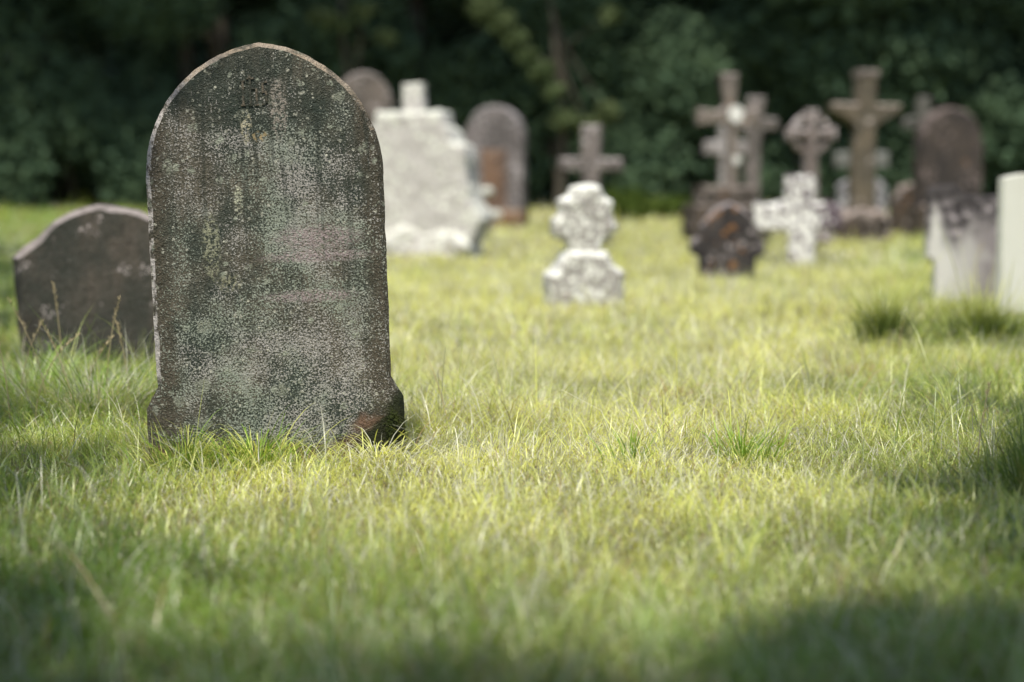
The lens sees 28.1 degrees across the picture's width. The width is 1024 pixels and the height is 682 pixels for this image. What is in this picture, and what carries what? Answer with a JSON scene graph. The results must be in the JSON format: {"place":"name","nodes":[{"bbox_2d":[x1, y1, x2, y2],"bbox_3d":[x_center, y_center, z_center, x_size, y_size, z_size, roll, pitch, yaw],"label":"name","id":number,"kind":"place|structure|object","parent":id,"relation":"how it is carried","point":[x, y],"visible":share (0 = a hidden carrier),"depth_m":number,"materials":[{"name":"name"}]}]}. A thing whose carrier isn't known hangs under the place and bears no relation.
{"place":"outdoors","nodes":[
{"label":"outdoors","id":0,"kind":"place"},
{"bbox_2d":[0,184,1023,681],"bbox_3d":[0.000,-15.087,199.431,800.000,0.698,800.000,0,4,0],"label":"ground","id":1,"kind":"structure","parent":0,"point":[604,610],"depth_m":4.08,"materials":[{"name":"green plant"}]},
{"bbox_2d":[0,342,10,429],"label":"seed stalk","id":2,"kind":"object","parent":1,"relation":"on","point":[6,387],"visible":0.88,"depth_m":6.23,"materials":[{"name":"plant"}]},
{"bbox_2d":[8,299,45,400],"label":"seed stalk","id":3,"kind":"object","parent":1,"relation":"on","point":[29,340],"visible":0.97,"depth_m":6.62,"materials":[{"name":"plant"}]},
{"bbox_2d":[20,319,42,406],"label":"seed stalk","id":4,"kind":"object","parent":1,"relation":"on","point":[28,352],"visible":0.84,"depth_m":6.62,"materials":[{"name":"plant"}]},
{"bbox_2d":[0,0,68,210],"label":"bush","id":5,"kind":"object","parent":1,"relation":"on","point":[27,167],"visible":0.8,"depth_m":37.72,"materials":[{"name":"green plant"}]},
{"bbox_2d":[35,0,70,205],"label":"tree","id":6,"kind":"object","parent":1,"relation":"on","point":[61,191],"visible":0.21,"depth_m":39.84,"materials":[{"name":"green plant"}]},
{"bbox_2d":[0,0,112,203],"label":"tree","id":7,"kind":"object","parent":1,"relation":"on","point":[68,15],"visible":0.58,"depth_m":39.56,"materials":[{"name":"green plant"}]},
{"bbox_2d":[35,333,78,426],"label":"seed stalk","id":8,"kind":"object","parent":1,"relation":"on","point":[50,366],"visible":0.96,"depth_m":6.32,"materials":[{"name":"plant"}]},
{"bbox_2d":[39,320,74,423],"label":"seed stalk","id":9,"kind":"object","parent":1,"relation":"on","point":[59,359],"visible":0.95,"depth_m":6.32,"materials":[{"name":"plant"}]},
{"bbox_2d":[51,281,62,374],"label":"seed stalk","id":10,"kind":"object","parent":1,"relation":"on","point":[53,286],"visible":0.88,"depth_m":6.91,"materials":[{"name":"plant"}]},
{"bbox_2d":[4,7,140,205],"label":"bush","id":11,"kind":"object","parent":1,"relation":"on","point":[80,185],"visible":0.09,"depth_m":40.76,"materials":[{"name":"green plant"}]},
{"bbox_2d":[0,318,151,414],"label":"grass tuft","id":12,"kind":"object","parent":1,"relation":"on","point":[42,367],"visible":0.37,"depth_m":6.96,"materials":[{"name":"green plant"}]},
{"bbox_2d":[0,310,157,441],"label":"grass tuft","id":13,"kind":"object","parent":1,"relation":"on","point":[92,398],"visible":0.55,"depth_m":6.42,"materials":[{"name":"green plant"}]},
{"bbox_2d":[13,204,155,367],"bbox_3d":[-1.677,-0.105,8.543,0.764,0.938,0.100,-3,-2,-8],"label":"headstone","id":14,"kind":"object","parent":1,"relation":"on","point":[84,260],"visible":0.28,"depth_m":8.49,"materials":[{"name":"grey stone"}]},
{"bbox_2d":[0,45,176,207],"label":"bush","id":15,"kind":"object","parent":1,"relation":"on","point":[78,103],"visible":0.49,"depth_m":37.98,"materials":[{"name":"green plant"}]},
{"bbox_2d":[83,335,113,412],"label":"seed stalk","id":16,"kind":"object","parent":1,"relation":"on","point":[103,347],"visible":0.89,"depth_m":6.52,"materials":[{"name":"plant"}]},
{"bbox_2d":[106,296,119,382],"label":"seed stalk","id":17,"kind":"object","parent":1,"relation":"on","point":[116,309],"visible":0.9,"depth_m":6.72,"materials":[{"name":"plant"}]},
{"bbox_2d":[115,320,129,390],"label":"seed stalk","id":18,"kind":"object","parent":1,"relation":"on","point":[121,345],"visible":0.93,"depth_m":6.62,"materials":[{"name":"plant"}]},
{"bbox_2d":[84,94,168,209],"bbox_3d":[-6.026,-3.228,37.946,3.768,2.872,2.137,-1,5,-9],"label":"bush","id":19,"kind":"object","parent":1,"relation":"on","point":[128,173],"visible":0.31,"depth_m":37.69,"materials":[{"name":"green plant"}]},
{"bbox_2d":[63,40,202,196],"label":"bush","id":20,"kind":"object","parent":1,"relation":"on","point":[109,69],"visible":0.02,"depth_m":40.30,"materials":[{"name":"green plant"}]},
{"bbox_2d":[5,0,283,77],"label":"tree","id":21,"kind":"object","parent":1,"relation":"on","point":[201,48],"visible":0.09,"depth_m":43.55,"materials":[{"name":"green plant"}]},
{"bbox_2d":[102,405,276,476],"bbox_3d":[-0.850,0.267,5.474,0.524,0.196,0.553,0,4,0],"label":"grass tuft","id":22,"kind":"object","parent":1,"relation":"on","point":[205,452],"visible":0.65,"depth_m":5.49,"materials":[{"name":"green plant"}]},
{"bbox_2d":[79,0,337,113],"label":"tree","id":23,"kind":"object","parent":1,"relation":"on","point":[183,67],"visible":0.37,"depth_m":38.29,"materials":[{"name":"green plant"}]},
{"bbox_2d":[206,0,228,59],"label":"tree","id":24,"kind":"object","parent":1,"relation":"on","point":[216,34],"visible":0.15,"depth_m":39.39,"materials":[{"name":"green plant"}]},
{"bbox_2d":[135,404,371,479],"bbox_3d":[-0.663,0.260,5.482,0.693,0.207,0.660,2,5,23],"label":"grass tuft","id":25,"kind":"object","parent":1,"relation":"on","point":[240,448],"visible":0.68,"depth_m":5.48,"materials":[{"name":"green plant"}]},
{"bbox_2d":[195,35,336,63],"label":"bush","id":26,"kind":"object","parent":1,"relation":"on","point":[203,61],"depth_m":41.38,"materials":[{"name":"green plant"}]},
{"bbox_2d":[146,43,406,463],"bbox_3d":[-0.664,-0.117,5.673,0.712,1.405,0.122,-3,3,-5],"label":"headstone","id":27,"kind":"object","parent":1,"relation":"on","point":[266,205],"visible":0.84,"depth_m":5.62,"materials":[{"name":"stone"}]},
{"bbox_2d":[230,0,324,39],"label":"tree","id":28,"kind":"object","parent":1,"relation":"on","point":[271,3],"visible":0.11,"depth_m":46.14,"materials":[{"name":"green plant"}]},
{"bbox_2d":[306,0,399,78],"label":"tree","id":29,"kind":"object","parent":1,"relation":"on","point":[326,21],"visible":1,"depth_m":36.66,"materials":[{"name":"green plant"}]},
{"bbox_2d":[237,0,472,97],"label":"tree","id":30,"kind":"object","parent":1,"relation":"on","point":[370,51],"visible":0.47,"depth_m":38.45,"materials":[{"name":"green plant"}]},
{"bbox_2d":[317,54,399,108],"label":"bush","id":31,"kind":"object","parent":1,"relation":"on","point":[327,60],"depth_m":37.99,"materials":[{"name":"green plant"}]},
{"bbox_2d":[266,412,465,477],"bbox_3d":[-0.395,0.262,5.542,0.585,0.181,0.646,0,4,0],"label":"grass tuft","id":32,"kind":"object","parent":1,"relation":"on","point":[380,452],"visible":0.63,"depth_m":5.51,"materials":[{"name":"green plant"}]},
{"bbox_2d":[344,71,393,125],"bbox_3d":[-1.648,-1.992,23.410,0.674,2.161,0.160,-3,5,-6],"label":"headstone","id":33,"kind":"object","parent":1,"relation":"on","point":[372,92],"visible":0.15,"depth_m":23.27,"materials":[{"name":"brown stone"}]},
{"bbox_2d":[405,0,427,89],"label":"tree","id":34,"kind":"object","parent":1,"relation":"on","point":[415,6],"visible":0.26,"depth_m":39.87,"materials":[{"name":"green plant"}]},
{"bbox_2d":[374,83,491,257],"bbox_3d":[-0.961,-1.565,20.416,1.492,1.996,0.686,1,5,14],"label":"stepped monument","id":35,"kind":"object","parent":1,"relation":"on","point":[433,197],"visible":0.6,"depth_m":20.16,"materials":[{"name":"stone"}]},
{"bbox_2d":[369,27,554,205],"bbox_3d":[-1.341,-4.045,38.951,4.346,4.049,2.466,-1,5,-10],"label":"bush","id":36,"kind":"object","parent":1,"relation":"on","point":[445,83],"visible":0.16,"depth_m":38.50,"materials":[{"name":"green plant"}]},
{"bbox_2d":[368,0,593,87],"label":"tree","id":37,"kind":"object","parent":1,"relation":"on","point":[452,8],"visible":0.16,"depth_m":42.37,"materials":[{"name":"green plant"}]},
{"bbox_2d":[480,186,493,203],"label":"wild flower","id":38,"kind":"object","parent":1,"relation":"on","point":[486,191],"visible":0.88,"depth_m":23.89,"materials":[{"name":"white plant"}]},
{"bbox_2d":[491,209,501,244],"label":"wild flower","id":39,"kind":"object","parent":1,"relation":"on","point":[496,214],"visible":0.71,"depth_m":22.91,"materials":[{"name":"white plant"}]},
{"bbox_2d":[465,106,529,229],"bbox_3d":[-0.239,-2.375,28.885,0.924,1.886,0.450,1,5,16],"label":"headstone","id":40,"kind":"object","parent":1,"relation":"on","point":[496,137],"visible":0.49,"depth_m":28.73,"materials":[{"name":"stone"}]},
{"bbox_2d":[435,2,566,53],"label":"tree","id":41,"kind":"object","parent":1,"relation":"on","point":[477,34],"visible":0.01,"depth_m":46.34,"materials":[{"name":"green plant"}]},
{"bbox_2d":[432,107,572,183],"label":"bush","id":42,"kind":"object","parent":1,"relation":"on","point":[546,145],"visible":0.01,"depth_m":40.35,"materials":[{"name":"green plant"}]},
{"bbox_2d":[466,0,624,209],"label":"tree","id":43,"kind":"object","parent":1,"relation":"on","point":[495,17],"visible":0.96,"depth_m":36.37,"materials":[{"name":"green plant"}]},
{"bbox_2d":[439,0,702,208],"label":"bush","id":44,"kind":"object","parent":1,"relation":"on","point":[602,66],"visible":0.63,"depth_m":37.69,"materials":[{"name":"green plant"}]},
{"bbox_2d":[542,183,624,307],"bbox_3d":[0.441,-0.477,12.601,0.483,0.987,0.310,-1,5,-10],"label":"rough marker","id":45,"kind":"object","parent":1,"relation":"on","point":[584,226],"visible":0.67,"depth_m":12.48,"materials":[{"name":"white stone"}]},
{"bbox_2d":[559,125,623,243],"bbox_3d":[0.827,-1.636,21.435,0.667,1.241,0.420,2,5,8],"label":"stone cross","id":46,"kind":"object","parent":1,"relation":"on","point":[590,163],"visible":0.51,"depth_m":21.31,"materials":[{"name":"stone"}]},
{"bbox_2d":[542,57,692,200],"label":"bush","id":47,"kind":"object","parent":1,"relation":"on","point":[567,177],"visible":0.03,"depth_m":40.82,"materials":[{"name":"green plant"}]},
{"bbox_2d":[498,0,756,184],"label":"tree","id":48,"kind":"object","parent":1,"relation":"on","point":[710,60],"visible":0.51,"depth_m":37.54,"materials":[{"name":"green plant"}]},
{"bbox_2d":[603,186,661,220],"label":"bush","id":49,"kind":"object","parent":1,"relation":"on","point":[631,202],"visible":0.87,"depth_m":32.70,"materials":[{"name":"green plant"}]},
{"bbox_2d":[580,397,687,470],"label":"grass tuft","id":50,"kind":"object","parent":1,"relation":"on","point":[633,441],"visible":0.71,"depth_m":5.36,"materials":[{"name":"green plant"}]},
{"bbox_2d":[506,0,766,50],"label":"tree","id":51,"kind":"object","parent":1,"relation":"on","point":[682,7],"visible":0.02,"depth_m":41.52,"materials":[{"name":"green plant"}]},
{"bbox_2d":[630,0,659,196],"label":"tree","id":52,"kind":"object","parent":1,"relation":"on","point":[634,5],"visible":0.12,"depth_m":40.15,"materials":[{"name":"green plant"}]},
{"bbox_2d":[627,375,717,406],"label":"grass tuft","id":53,"kind":"object","parent":1,"relation":"on","point":[672,390],"visible":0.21,"depth_m":7.11,"materials":[{"name":"green plant"}]},
{"bbox_2d":[655,193,692,218],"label":"bush","id":54,"kind":"object","parent":1,"relation":"on","point":[669,205],"visible":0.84,"depth_m":33.62,"materials":[{"name":"green plant"}]},
{"bbox_2d":[569,0,801,202],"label":"bush","id":55,"kind":"object","parent":1,"relation":"on","point":[708,163],"visible":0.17,"depth_m":38.68,"materials":[{"name":"green plant"}]},
{"bbox_2d":[667,127,741,188],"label":"bush","id":56,"kind":"object","parent":1,"relation":"on","point":[683,165],"depth_m":41.20,"materials":[{"name":"green plant"}]},
{"bbox_2d":[702,126,746,184],"bbox_3d":[2.899,-2.225,27.912,0.600,1.412,0.160,0,4,-5],"label":"stone cross","id":57,"kind":"object","parent":1,"relation":"on","point":[717,147],"visible":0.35,"depth_m":27.80,"materials":[{"name":"grey stone"}]},
{"bbox_2d":[681,73,770,239],"bbox_3d":[2.360,-2.003,22.412,0.884,1.832,0.700,1,4,-6],"label":"stone cross","id":58,"kind":"object","parent":1,"relation":"on","point":[731,116],"visible":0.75,"depth_m":22.26,"materials":[{"name":"grey stone"}]},
{"bbox_2d":[689,201,765,279],"bbox_3d":[1.655,-0.645,15.792,0.587,0.860,0.120,2,6,-5],"label":"headstone","id":59,"kind":"object","parent":1,"relation":"on","point":[727,236],"visible":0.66,"depth_m":15.72,"materials":[{"name":"stone"}]},
{"bbox_2d":[619,0,841,200],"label":"tree","id":60,"kind":"object","parent":1,"relation":"on","point":[704,5],"visible":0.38,"depth_m":39.45,"materials":[{"name":"green plant"}]},
{"bbox_2d":[682,389,814,467],"bbox_3d":[0.627,0.245,5.492,0.423,0.193,0.395,3,5,32],"label":"grass tuft","id":61,"kind":"object","parent":1,"relation":"on","point":[744,452],"visible":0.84,"depth_m":5.50,"materials":[{"name":"green plant"}]},
{"bbox_2d":[738,96,777,202],"bbox_3d":[2.884,-2.090,24.408,0.527,1.632,0.240,2,5,6],"label":"stone cross","id":62,"kind":"object","parent":1,"relation":"on","point":[753,135],"visible":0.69,"depth_m":24.27,"materials":[{"name":"grey stone"}]},
{"bbox_2d":[753,175,842,264],"bbox_3d":[2.589,-0.974,18.584,0.806,1.071,0.160,-1,4,6],"label":"stone cross","id":63,"kind":"object","parent":1,"relation":"on","point":[800,215],"visible":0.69,"depth_m":18.49,"materials":[{"name":"white stone"}]},
{"bbox_2d":[691,12,915,203],"bbox_3d":[5.614,-4.102,38.744,4.510,4.202,2.560,1,5,8],"label":"bush","id":64,"kind":"object","parent":1,"relation":"on","point":[780,111],"visible":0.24,"depth_m":38.37,"materials":[{"name":"green plant"}]},
{"bbox_2d":[799,2,821,201],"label":"tree","id":65,"kind":"object","parent":1,"relation":"on","point":[820,183],"visible":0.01,"depth_m":40.26,"materials":[{"name":"green plant"}]},
{"bbox_2d":[785,110,836,243],"bbox_3d":[3.045,-1.680,20.933,0.510,1.361,0.400,-1,4,-8],"label":"wheel cross","id":66,"kind":"object","parent":1,"relation":"on","point":[810,134],"visible":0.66,"depth_m":20.84,"materials":[{"name":"stone"}]},
{"bbox_2d":[764,46,940,200],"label":"bush","id":67,"kind":"object","parent":1,"relation":"on","point":[832,199],"visible":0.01,"depth_m":40.69,"materials":[{"name":"green plant"}]},
{"bbox_2d":[702,0,1019,206],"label":"tree","id":68,"kind":"object","parent":1,"relation":"on","point":[924,49],"visible":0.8,"depth_m":37.83,"materials":[{"name":"green plant"}]},
{"bbox_2d":[833,152,888,213],"bbox_3d":[5.093,-2.251,29.915,0.794,1.477,0.200,0,4,-4],"label":"headstone","id":69,"kind":"object","parent":1,"relation":"on","point":[841,159],"visible":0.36,"depth_m":29.83,"materials":[{"name":"grey stone"}]},
{"bbox_2d":[824,361,900,380],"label":"grass tuft","id":70,"kind":"object","parent":1,"relation":"on","point":[856,370],"visible":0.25,"depth_m":7.81,"materials":[{"name":"green plant"}]},
{"bbox_2d":[827,70,900,242],"bbox_3d":[4.169,-2.100,24.410,0.849,2.236,0.749,1,4,-7],"label":"stone cross","id":71,"kind":"object","parent":1,"relation":"on","point":[863,114],"visible":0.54,"depth_m":24.25,"materials":[{"name":"stone"}]},
{"bbox_2d":[801,239,978,356],"bbox_3d":[1.667,-0.192,8.962,0.848,0.528,0.786,1,5,13],"label":"grass tuft","id":72,"kind":"object","parent":1,"relation":"on","point":[884,319],"visible":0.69,"depth_m":8.91,"materials":[{"name":"green plant"}]},
{"bbox_2d":[888,182,912,232],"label":"headstone","id":73,"kind":"object","parent":1,"relation":"on","point":[902,194],"visible":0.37,"depth_m":27.25,"materials":[{"name":"stone"}]},
{"bbox_2d":[800,64,1023,207],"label":"bush","id":74,"kind":"object","parent":1,"relation":"on","point":[988,107],"visible":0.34,"depth_m":37.67,"materials":[{"name":"green plant"}]},
{"bbox_2d":[901,97,929,130],"bbox_3d":[6.173,-2.652,30.887,0.598,2.052,0.160,0,4,-6],"label":"stone cross","id":75,"kind":"object","parent":1,"relation":"on","point":[922,107],"visible":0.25,"depth_m":30.74,"materials":[{"name":"grey stone"}]},
{"bbox_2d":[901,107,982,237],"bbox_3d":[5.640,-2.127,26.416,1.095,1.765,0.600,-1,5,-12],"label":"headstone","id":76,"kind":"object","parent":1,"relation":"on","point":[947,148],"visible":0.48,"depth_m":26.24,"materials":[{"name":"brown stone"}]},
{"bbox_2d":[869,223,1023,356],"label":"grass tuft","id":77,"kind":"object","parent":1,"relation":"on","point":[983,319],"visible":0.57,"depth_m":9.05,"materials":[{"name":"green plant"}]},
{"bbox_2d":[924,185,997,301],"bbox_3d":[3.003,-0.482,12.801,0.833,0.988,0.120,0,4,4],"label":"headstone","id":78,"kind":"object","parent":1,"relation":"on","point":[974,218],"visible":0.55,"depth_m":12.74,"materials":[{"name":"grey stone"}]},
{"bbox_2d":[969,242,983,303],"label":"seed stalk","id":79,"kind":"object","parent":1,"relation":"on","point":[975,265],"visible":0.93,"depth_m":11.00,"materials":[{"name":"plant"}]},
{"bbox_2d":[930,27,1023,195],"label":"bush","id":80,"kind":"object","parent":1,"relation":"on","point":[1001,38],"visible":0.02,"depth_m":40.51,"materials":[{"name":"green plant"}]},
{"bbox_2d":[939,386,1023,509],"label":"grass tuft","id":81,"kind":"object","parent":1,"relation":"on","point":[1020,460],"visible":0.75,"depth_m":4.79,"materials":[{"name":"green plant"}]},
{"bbox_2d":[941,0,1023,86],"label":"tree","id":82,"kind":"object","parent":1,"relation":"on","point":[1009,14],"visible":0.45,"depth_m":39.15,"materials":[{"name":"green plant"}]},
{"bbox_2d":[971,5,994,194],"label":"tree","id":83,"kind":"object","parent":1,"relation":"on","point":[991,192],"visible":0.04,"depth_m":40.06,"materials":[{"name":"green plant"}]},
{"bbox_2d":[983,380,991,422],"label":"seed stalk","id":84,"kind":"object","parent":1,"relation":"on","point":[987,391],"visible":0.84,"depth_m":6.03,"materials":[{"name":"plant"}]},
{"bbox_2d":[974,58,1023,195],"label":"bush","id":85,"kind":"object","parent":1,"relation":"on","point":[1006,172],"visible":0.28,"depth_m":37.98,"materials":[{"name":"green plant"}]},
{"bbox_2d":[995,174,1023,315],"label":"headstone","id":86,"kind":"object","parent":1,"relation":"on","point":[1010,234],"visible":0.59,"depth_m":11.54,"materials":[{"name":"stone"}]}
]}

